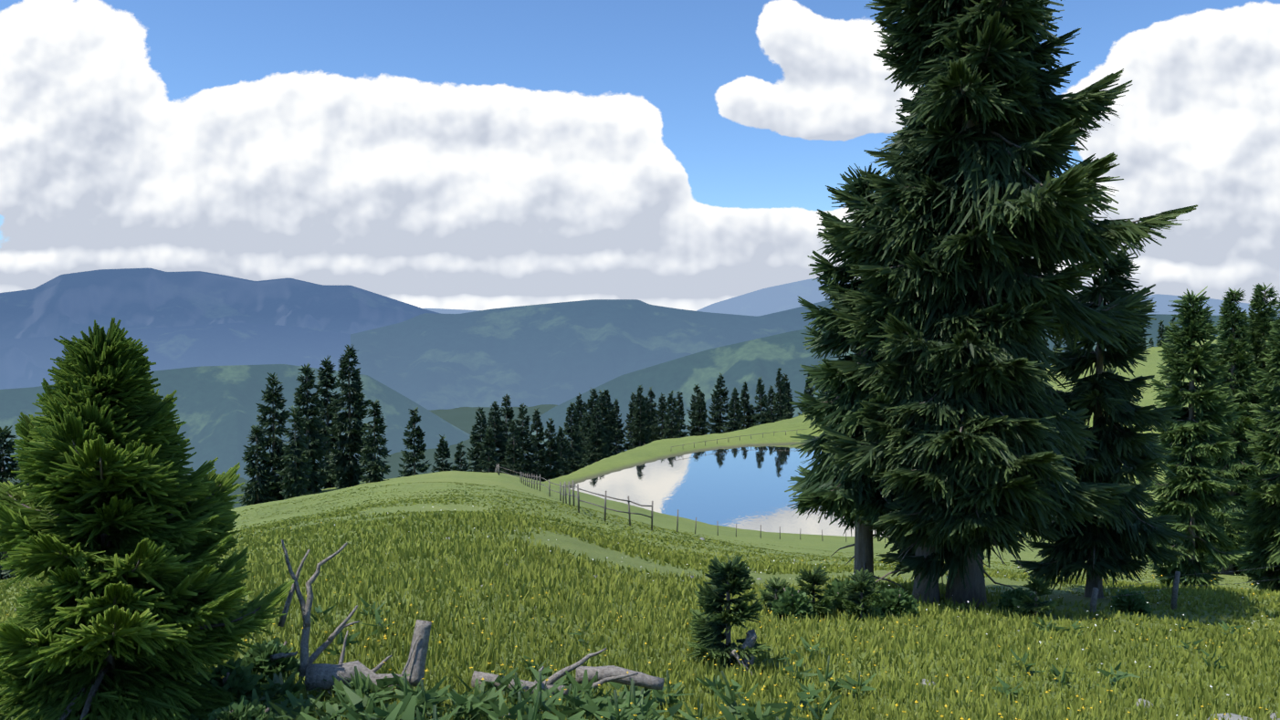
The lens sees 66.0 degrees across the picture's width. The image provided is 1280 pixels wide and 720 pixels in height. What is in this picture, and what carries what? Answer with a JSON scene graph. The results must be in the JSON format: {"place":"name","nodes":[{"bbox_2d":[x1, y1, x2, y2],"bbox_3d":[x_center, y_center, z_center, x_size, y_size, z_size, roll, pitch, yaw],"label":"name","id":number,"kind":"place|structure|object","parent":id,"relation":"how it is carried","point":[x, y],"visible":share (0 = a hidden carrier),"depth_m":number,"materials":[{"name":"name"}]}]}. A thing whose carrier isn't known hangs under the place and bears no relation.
{"place":"outdoors","nodes":[
{"label":"outdoors","id":0,"kind":"place"},
{"bbox_2d":[0,323,350,371],"bbox_3d":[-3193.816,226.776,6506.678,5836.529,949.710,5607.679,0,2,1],"label":"mountain shoulder","id":1,"kind":"object","parent":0,"point":[225,344],"visible":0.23,"depth_m":6866.66},
{"bbox_2d":[0,268,440,389],"bbox_3d":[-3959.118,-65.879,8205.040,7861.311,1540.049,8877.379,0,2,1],"label":"mountain plateau","id":2,"kind":"structure","parent":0,"point":[78,302],"depth_m":8807.29,"materials":[{"name":"blue stone"}]},
{"bbox_2d":[0,364,470,480],"bbox_3d":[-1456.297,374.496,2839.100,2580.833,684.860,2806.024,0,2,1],"label":"hill","id":3,"kind":"structure","parent":0,"point":[216,408],"depth_m":3121.55,"materials":[{"name":"green plant"}]},
{"bbox_2d":[423,308,479,314],"bbox_3d":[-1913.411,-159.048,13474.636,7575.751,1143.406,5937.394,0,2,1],"label":"mountain","id":4,"kind":"structure","parent":0,"point":[448,311],"depth_m":14735.51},
{"bbox_2d":[350,299,834,410],"bbox_3d":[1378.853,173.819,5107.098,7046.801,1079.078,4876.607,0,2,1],"label":"mountain","id":5,"kind":"structure","parent":0,"point":[550,353],"depth_m":5787.78,"materials":[{"name":"blue stone"}]},
{"bbox_2d":[0,333,1279,719],"bbox_3d":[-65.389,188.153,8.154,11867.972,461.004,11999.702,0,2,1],"label":"terrain","id":6,"kind":"structure","parent":0,"point":[462,419],"depth_m":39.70,"materials":[{"name":"green plant"}]},
{"bbox_2d":[0,425,20,580],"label":"spruce","id":7,"kind":"object","parent":6,"relation":"on","point":[8,449],"visible":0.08,"depth_m":46.98,"materials":[{"name":"green plant"}]},
{"bbox_2d":[0,453,31,577],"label":"spruce","id":8,"kind":"object","parent":6,"relation":"on","point":[6,571],"depth_m":45.70,"materials":[{"name":"green plant"}]},
{"bbox_2d":[0,317,300,719],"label":"young spruce","id":9,"kind":"object","parent":6,"relation":"on","point":[127,510],"visible":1,"depth_m":5.33,"materials":[{"name":"green plant"}]},
{"bbox_2d":[196,657,262,702],"bbox_3d":[-2.549,2.109,6.029,0.499,0.530,0.501,0,2,1],"label":"bush","id":10,"kind":"object","parent":6,"relation":"on","point":[238,681],"visible":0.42,"depth_m":6.01,"materials":[{"name":"green plant"}]},
{"bbox_2d":[207,695,284,719],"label":"bush","id":11,"kind":"object","parent":6,"relation":"on","point":[244,709],"visible":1,"depth_m":5.27,"materials":[{"name":"green plant"}]},
{"bbox_2d":[237,424,278,505],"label":"spruce","id":12,"kind":"object","parent":6,"relation":"on","point":[263,481],"visible":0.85,"depth_m":80.14,"materials":[{"name":"green plant"}]},
{"bbox_2d":[240,637,304,683],"bbox_3d":[-2.583,2.212,6.901,0.508,0.522,0.512,0,2,1],"label":"bush","id":13,"kind":"object","parent":6,"relation":"on","point":[262,662],"visible":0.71,"depth_m":6.82,"materials":[{"name":"green plant"}]},
{"bbox_2d":[251,372,293,502],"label":"spruce","id":14,"kind":"object","parent":6,"relation":"on","point":[270,396],"visible":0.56,"depth_m":82.14,"materials":[{"name":"green plant"}]},
{"bbox_2d":[274,406,314,499],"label":"spruce","id":15,"kind":"object","parent":6,"relation":"on","point":[295,485],"visible":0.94,"depth_m":79.22,"materials":[{"name":"green plant"}]},
{"bbox_2d":[289,363,330,493],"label":"spruce","id":16,"kind":"object","parent":6,"relation":"on","point":[313,445],"visible":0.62,"depth_m":87.05,"materials":[{"name":"green plant"}]},
{"bbox_2d":[309,355,347,489],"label":"spruce","id":17,"kind":"object","parent":6,"relation":"on","point":[327,382],"visible":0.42,"depth_m":94.94,"materials":[{"name":"green plant"}]},
{"bbox_2d":[324,344,376,488],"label":"spruce","id":18,"kind":"object","parent":6,"relation":"on","point":[346,469],"visible":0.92,"depth_m":90.83,"materials":[{"name":"green plant"}]},
{"bbox_2d":[358,399,391,483],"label":"spruce","id":19,"kind":"object","parent":6,"relation":"on","point":[374,467],"visible":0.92,"depth_m":86.73,"materials":[{"name":"green plant"}]},
{"bbox_2d":[14,539,756,695],"bbox_3d":[-5.413,2.630,10.686,13.757,3.299,4.003,1,3,34],"label":"fallen dead tree","id":20,"kind":"object","parent":6,"relation":"on","point":[315,675],"visible":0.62,"depth_m":6.25,"materials":[{"name":"grey wood"}]},
{"bbox_2d":[395,407,431,478],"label":"spruce","id":21,"kind":"object","parent":6,"relation":"on","point":[414,457],"visible":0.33,"depth_m":138.43,"materials":[{"name":"green plant"}]},
{"bbox_2d":[430,434,452,472],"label":"conifer tree","id":22,"kind":"object","parent":6,"relation":"on","point":[443,451],"visible":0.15,"depth_m":147.28,"materials":[{"name":"green plant"}]},
{"bbox_2d":[451,440,471,472],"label":"conifer tree","id":23,"kind":"object","parent":6,"relation":"on","point":[458,456],"visible":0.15,"depth_m":153.82,"materials":[{"name":"green plant"}]},
{"bbox_2d":[465,408,497,472],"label":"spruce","id":24,"kind":"object","parent":6,"relation":"on","point":[476,440],"visible":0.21,"depth_m":169.74,"materials":[{"name":"green plant"}]},
{"bbox_2d":[477,426,503,472],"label":"conifer tree","id":25,"kind":"object","parent":6,"relation":"on","point":[485,462],"visible":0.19,"depth_m":164.23,"materials":[{"name":"green plant"}]},
{"bbox_2d":[481,401,510,473],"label":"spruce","id":26,"kind":"object","parent":6,"relation":"on","point":[498,428],"visible":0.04,"depth_m":176.25,"materials":[{"name":"green plant"}]},
{"bbox_2d":[495,394,517,472],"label":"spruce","id":27,"kind":"object","parent":6,"relation":"on","point":[508,412],"visible":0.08,"depth_m":182.33,"materials":[{"name":"green plant"}]},
{"bbox_2d":[501,419,528,477],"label":"conifer tree","id":28,"kind":"object","parent":6,"relation":"on","point":[515,440],"visible":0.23,"depth_m":168.71,"materials":[{"name":"green plant"}]},
{"bbox_2d":[511,402,542,480],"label":"spruce","id":29,"kind":"object","parent":6,"relation":"on","point":[527,445],"visible":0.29,"depth_m":178.97,"materials":[{"name":"green plant"}]},
{"bbox_2d":[524,408,554,482],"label":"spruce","id":30,"kind":"object","parent":6,"relation":"on","point":[536,424],"visible":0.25,"depth_m":185.02,"materials":[{"name":"green plant"}]},
{"bbox_2d":[537,418,563,479],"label":"conifer tree","id":31,"kind":"object","parent":6,"relation":"on","point":[552,446],"visible":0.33,"depth_m":189.23,"materials":[{"name":"green plant"}]},
{"bbox_2d":[552,426,573,476],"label":"conifer tree","id":32,"kind":"object","parent":6,"relation":"on","point":[561,435],"visible":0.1,"depth_m":199.75,"materials":[{"name":"green plant"}]},
{"bbox_2d":[561,401,587,474],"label":"spruce","id":33,"kind":"object","parent":6,"relation":"on","point":[571,431],"visible":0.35,"depth_m":210.99,"materials":[{"name":"green plant"}]},
{"bbox_2d":[568,392,589,469],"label":"spruce","id":34,"kind":"object","parent":6,"relation":"on","point":[579,407],"visible":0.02,"depth_m":248.50,"materials":[{"name":"green plant"}]},
{"bbox_2d":[577,388,614,467],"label":"spruce","id":35,"kind":"object","parent":6,"relation":"on","point":[592,402],"visible":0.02,"depth_m":225.90,"materials":[{"name":"green plant"}]},
{"bbox_2d":[581,404,610,466],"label":"spruce","id":36,"kind":"object","parent":6,"relation":"on","point":[593,438],"visible":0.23,"depth_m":217.59,"materials":[{"name":"green plant"}]},
{"bbox_2d":[597,389,615,457],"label":"spruce","id":37,"kind":"object","parent":6,"relation":"on","point":[604,413],"visible":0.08,"depth_m":231.28,"materials":[{"name":"green plant"}]},
{"bbox_2d":[602,388,623,455],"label":"spruce","id":38,"kind":"object","parent":6,"relation":"on","point":[612,415],"visible":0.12,"depth_m":239.78,"materials":[{"name":"green plant"}]},
{"bbox_2d":[610,398,626,453],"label":"spruce","id":39,"kind":"object","parent":6,"relation":"on","point":[620,425],"visible":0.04,"depth_m":258.70,"materials":[{"name":"green plant"}]},
{"bbox_2d":[620,392,644,452],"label":"spruce","id":40,"kind":"object","parent":6,"relation":"on","point":[630,414],"visible":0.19,"depth_m":245.32,"materials":[{"name":"green plant"}]},
{"bbox_2d":[622,385,651,451],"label":"spruce","id":41,"kind":"object","parent":6,"relation":"on","point":[636,424],"visible":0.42,"depth_m":236.79,"materials":[{"name":"green plant"}]},
{"bbox_2d":[5,522,1279,719],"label":"yellow flowers","id":42,"kind":"object","parent":6,"relation":"on","point":[783,670],"visible":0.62,"depth_m":7.43,"materials":[{"name":"yellow plant"}]},
{"bbox_2d":[640,395,657,441],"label":"spruce","id":43,"kind":"object","parent":6,"relation":"on","point":[648,414],"visible":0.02,"depth_m":257.02,"materials":[{"name":"green plant"}]},
{"bbox_2d":[646,386,661,434],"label":"spruce","id":44,"kind":"object","parent":6,"relation":"on","point":[651,395],"visible":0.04,"depth_m":267.92,"materials":[{"name":"green plant"}]},
{"bbox_2d":[646,392,668,442],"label":"spruce","id":45,"kind":"object","parent":6,"relation":"on","point":[657,435],"visible":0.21,"depth_m":247.92,"materials":[{"name":"green plant"}]},
{"bbox_2d":[661,390,682,439],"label":"spruce","id":46,"kind":"object","parent":6,"relation":"on","point":[670,429],"visible":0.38,"depth_m":244.35,"materials":[{"name":"green plant"}]},
{"bbox_2d":[671,391,688,438],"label":"spruce","id":47,"kind":"object","parent":6,"relation":"on","point":[680,409],"visible":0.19,"depth_m":255.76,"materials":[{"name":"green plant"}]},
{"bbox_2d":[685,384,709,436],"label":"spruce","id":48,"kind":"object","parent":6,"relation":"on","point":[691,415],"visible":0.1,"depth_m":260.46,"materials":[{"name":"green plant"}]},
{"bbox_2d":[692,391,708,436],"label":"spruce","id":49,"kind":"object","parent":6,"relation":"on","point":[700,414],"visible":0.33,"depth_m":257.94,"materials":[{"name":"green plant"}]},
{"bbox_2d":[706,372,730,434],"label":"spruce","id":50,"kind":"object","parent":6,"relation":"on","point":[717,411],"visible":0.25,"depth_m":265.88,"materials":[{"name":"green plant"}]},
{"bbox_2d":[687,554,771,673],"bbox_3d":[0.796,2.392,8.814,0.741,1.300,0.685,0,2,1],"label":"spruce sapling","id":51,"kind":"object","parent":6,"relation":"on","point":[708,629],"visible":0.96,"depth_m":8.72,"materials":[{"name":"green plant"}]},
{"bbox_2d":[721,388,744,432],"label":"spruce","id":52,"kind":"object","parent":6,"relation":"on","point":[735,423],"visible":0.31,"depth_m":260.31,"materials":[{"name":"green plant"}]},
{"bbox_2d":[236,597,1243,719],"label":"herbs","id":53,"kind":"object","parent":6,"relation":"on","point":[351,699],"visible":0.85,"depth_m":5.93,"materials":[{"name":"green plant"}]},
{"bbox_2d":[735,381,753,430],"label":"spruce","id":54,"kind":"object","parent":6,"relation":"on","point":[746,409],"visible":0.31,"depth_m":266.42,"materials":[{"name":"green plant"}]},
{"bbox_2d":[748,404,758,427],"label":"spruce","id":55,"kind":"object","parent":6,"relation":"on","point":[751,421],"visible":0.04,"depth_m":268.79,"materials":[{"name":"green plant"}]},
{"bbox_2d":[750,376,771,427],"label":"spruce","id":56,"kind":"object","parent":6,"relation":"on","point":[760,417],"visible":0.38,"depth_m":258.97,"materials":[{"name":"green plant"}]},
{"bbox_2d":[765,385,776,422],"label":"spruce","id":57,"kind":"object","parent":6,"relation":"on","point":[770,401],"visible":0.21,"depth_m":267.00,"materials":[{"name":"green plant"}]},
{"bbox_2d":[761,585,784,604],"bbox_3d":[1.974,3.434,14.116,0.540,0.511,0.490,0,2,1],"label":"shrub","id":58,"kind":"object","parent":6,"relation":"on","point":[769,591],"visible":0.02,"depth_m":14.05,"materials":[{"name":"green plant"}]},
{"bbox_2d":[758,575,789,616],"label":"spruce sapling","id":59,"kind":"object","parent":6,"relation":"on","point":[777,586],"visible":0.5,"depth_m":13.30,"materials":[{"name":"green plant"}]},
{"bbox_2d":[282,504,1270,716],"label":"white flowers","id":60,"kind":"object","parent":6,"relation":"on","point":[888,585],"visible":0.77,"depth_m":15.06,"materials":[{"name":"white plant"}]},
{"bbox_2d":[770,367,788,421],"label":"spruce","id":61,"kind":"object","parent":6,"relation":"on","point":[780,409],"visible":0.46,"depth_m":260.53,"materials":[{"name":"green plant"}]},
{"bbox_2d":[772,373,795,419],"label":"spruce","id":62,"kind":"object","parent":6,"relation":"on","point":[786,385],"visible":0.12,"depth_m":270.07,"materials":[{"name":"green plant"}]},
{"bbox_2d":[769,587,818,621],"bbox_3d":[2.014,3.281,12.902,0.651,0.628,0.630,0,2,1],"label":"bush","id":63,"kind":"object","parent":6,"relation":"on","point":[794,603],"visible":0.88,"depth_m":12.77,"materials":[{"name":"green plant"}]},
{"bbox_2d":[797,374,815,416],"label":"spruce","id":64,"kind":"object","parent":6,"relation":"on","point":[808,393],"visible":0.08,"depth_m":285.62,"materials":[{"name":"green plant"}]},
{"bbox_2d":[795,563,835,618],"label":"spruce sapling","id":65,"kind":"object","parent":6,"relation":"on","point":[823,605],"visible":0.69,"depth_m":13.06,"materials":[{"name":"green plant"}]},
{"bbox_2d":[384,536,1279,719],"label":"limestone rocks","id":66,"kind":"object","parent":6,"relation":"on","point":[1237,717],"visible":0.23,"depth_m":7.65,"materials":[{"name":"grey stone"}]},
{"bbox_2d":[822,577,872,616],"bbox_3d":[2.831,3.334,13.547,0.772,0.683,0.731,0,2,1],"label":"shrub","id":67,"kind":"object","parent":6,"relation":"on","point":[836,589],"visible":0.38,"depth_m":13.40,"materials":[{"name":"green plant"}]},
{"bbox_2d":[784,163,917,593],"bbox_3d":[3.883,0.486,16.869,2.843,7.642,3.422,0,2,1],"label":"spruce","id":68,"kind":"object","parent":6,"relation":"on","point":[826,487],"visible":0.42,"depth_m":16.57,"materials":[{"name":"green plant"}]},
{"bbox_2d":[839,567,885,622],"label":"spruce sapling","id":69,"kind":"object","parent":6,"relation":"on","point":[864,582],"visible":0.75,"depth_m":13.00,"materials":[{"name":"green plant"}]},
{"bbox_2d":[495,429,1279,613],"bbox_3d":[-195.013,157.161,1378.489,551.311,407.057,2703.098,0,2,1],"label":"fence posts","id":70,"kind":"object","parent":6,"relation":"on","point":[1095,594],"visible":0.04,"depth_m":38.13,"materials":[{"name":"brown wood"}]},
{"bbox_2d":[870,587,920,618],"bbox_3d":[3.468,3.398,13.456,0.669,0.583,0.710,0,2,1],"label":"bush","id":71,"kind":"object","parent":6,"relation":"on","point":[891,601],"visible":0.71,"depth_m":13.31,"materials":[{"name":"green plant"}]},
{"bbox_2d":[819,136,1031,604],"bbox_3d":[4.559,0.323,15.498,3.383,7.812,3.248,0,2,1],"label":"conifer tree","id":72,"kind":"object","parent":6,"relation":"on","point":[951,323],"visible":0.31,"depth_m":15.27,"materials":[{"name":"green plant"}]},
{"bbox_2d":[816,0,1197,607],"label":"spruce","id":73,"kind":"object","parent":6,"relation":"on","point":[997,115],"visible":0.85,"depth_m":14.78,"materials":[{"name":"green plant"}]},
{"bbox_2d":[996,587,1044,613],"bbox_3d":[5.755,3.734,14.905,0.726,0.588,0.724,0,2,1],"label":"shrub","id":74,"kind":"object","parent":6,"relation":"on","point":[1006,601],"visible":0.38,"depth_m":14.83,"materials":[{"name":"green plant"}]},
{"bbox_2d":[1011,576,1057,619],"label":"spruce sapling","id":75,"kind":"object","parent":6,"relation":"on","point":[1026,603],"visible":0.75,"depth_m":14.31,"materials":[{"name":"green plant"}]},
{"bbox_2d":[1051,336,1061,354],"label":"spruce","id":76,"kind":"object","parent":6,"relation":"on","point":[1054,348],"visible":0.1,"depth_m":300.40,"materials":[{"name":"green plant"}]},
{"bbox_2d":[1009,244,1194,598],"bbox_3d":[8.300,1.159,18.328,3.459,7.153,3.527,1,2,18],"label":"spruce","id":77,"kind":"object","parent":6,"relation":"on","point":[1121,537],"visible":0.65,"depth_m":17.83,"materials":[{"name":"green plant"}]},
{"bbox_2d":[1110,588,1152,616],"bbox_3d":[7.931,3.999,15.941,0.597,0.600,0.601,0,2,1],"label":"bush","id":78,"kind":"object","parent":6,"relation":"on","point":[1136,603],"visible":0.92,"depth_m":15.84,"materials":[{"name":"green plant"}]},
{"bbox_2d":[1138,333,1146,352],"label":"spruce","id":79,"kind":"object","parent":6,"relation":"on","point":[1143,343],"visible":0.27,"depth_m":291.53,"materials":[{"name":"green plant"}]},
{"bbox_2d":[1147,337,1154,347],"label":"spruce","id":80,"kind":"object","parent":6,"relation":"on","point":[1152,341],"visible":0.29,"depth_m":311.56,"materials":[{"name":"green plant"}]},
{"bbox_2d":[1155,320,1164,346],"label":"spruce","id":81,"kind":"object","parent":6,"relation":"on","point":[1160,330],"visible":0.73,"depth_m":298.42,"materials":[{"name":"green plant"}]},
{"bbox_2d":[1161,325,1170,345],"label":"spruce","id":82,"kind":"object","parent":6,"relation":"on","point":[1162,340],"visible":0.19,"depth_m":295.83,"materials":[{"name":"green plant"}]},
{"bbox_2d":[1135,285,1252,588],"bbox_3d":[13.302,2.067,23.891,2.457,7.700,2.536,0,2,1],"label":"spruce","id":83,"kind":"object","parent":6,"relation":"on","point":[1183,355],"visible":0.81,"depth_m":23.50,"materials":[{"name":"green plant"}]},
{"bbox_2d":[1195,370,1236,574],"bbox_3d":[27.619,5.216,47.632,3.817,11.022,3.902,0,2,1],"label":"spruce","id":84,"kind":"object","parent":6,"relation":"on","point":[1201,557],"depth_m":47.40,"materials":[{"name":"green plant"}]},
{"bbox_2d":[1196,287,1275,576],"bbox_3d":[26.284,3.413,44.093,3.753,13.079,3.351,0,2,1],"label":"spruce","id":85,"kind":"object","parent":6,"relation":"on","point":[1237,344],"visible":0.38,"depth_m":43.45,"materials":[{"name":"green plant"}]},
{"bbox_2d":[1224,296,1279,591],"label":"spruce","id":86,"kind":"object","parent":6,"relation":"on","point":[1261,521],"visible":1,"depth_m":24.40,"materials":[{"name":"green plant"}]},
{"bbox_2d":[1232,283,1279,575],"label":"spruce","id":87,"kind":"object","parent":6,"relation":"on","point":[1259,323],"visible":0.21,"depth_m":43.81,"materials":[{"name":"green plant"}]},
{"bbox_2d":[1267,405,1279,473],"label":"spruce","id":88,"kind":"object","parent":6,"relation":"on","point":[1277,465],"visible":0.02,"depth_m":25.74,"materials":[{"name":"green plant"}]},
{"bbox_2d":[0,0,1279,311],"label":"sky","id":89,"kind":"structure","parent":0,"point":[446,154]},
{"bbox_2d":[570,444,1140,536],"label":"pond water","id":90,"kind":"structure","parent":0,"point":[745,487],"depth_m":156.43,"materials":[{"name":"blue liquid"}]},
{"bbox_2d":[495,314,1279,469],"bbox_3d":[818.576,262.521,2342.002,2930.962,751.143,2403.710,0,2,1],"label":"hill","id":91,"kind":"structure","parent":0,"point":[738,365],"depth_m":2908.83,"materials":[{"name":"green plant"}]},
{"bbox_2d":[696,278,1279,316],"bbox_3d":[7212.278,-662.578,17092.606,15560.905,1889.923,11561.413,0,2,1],"label":"mountain","id":92,"kind":"structure","parent":0,"point":[771,299],"depth_m":20089.05,"materials":[{"name":"blue stone"}]}
]}

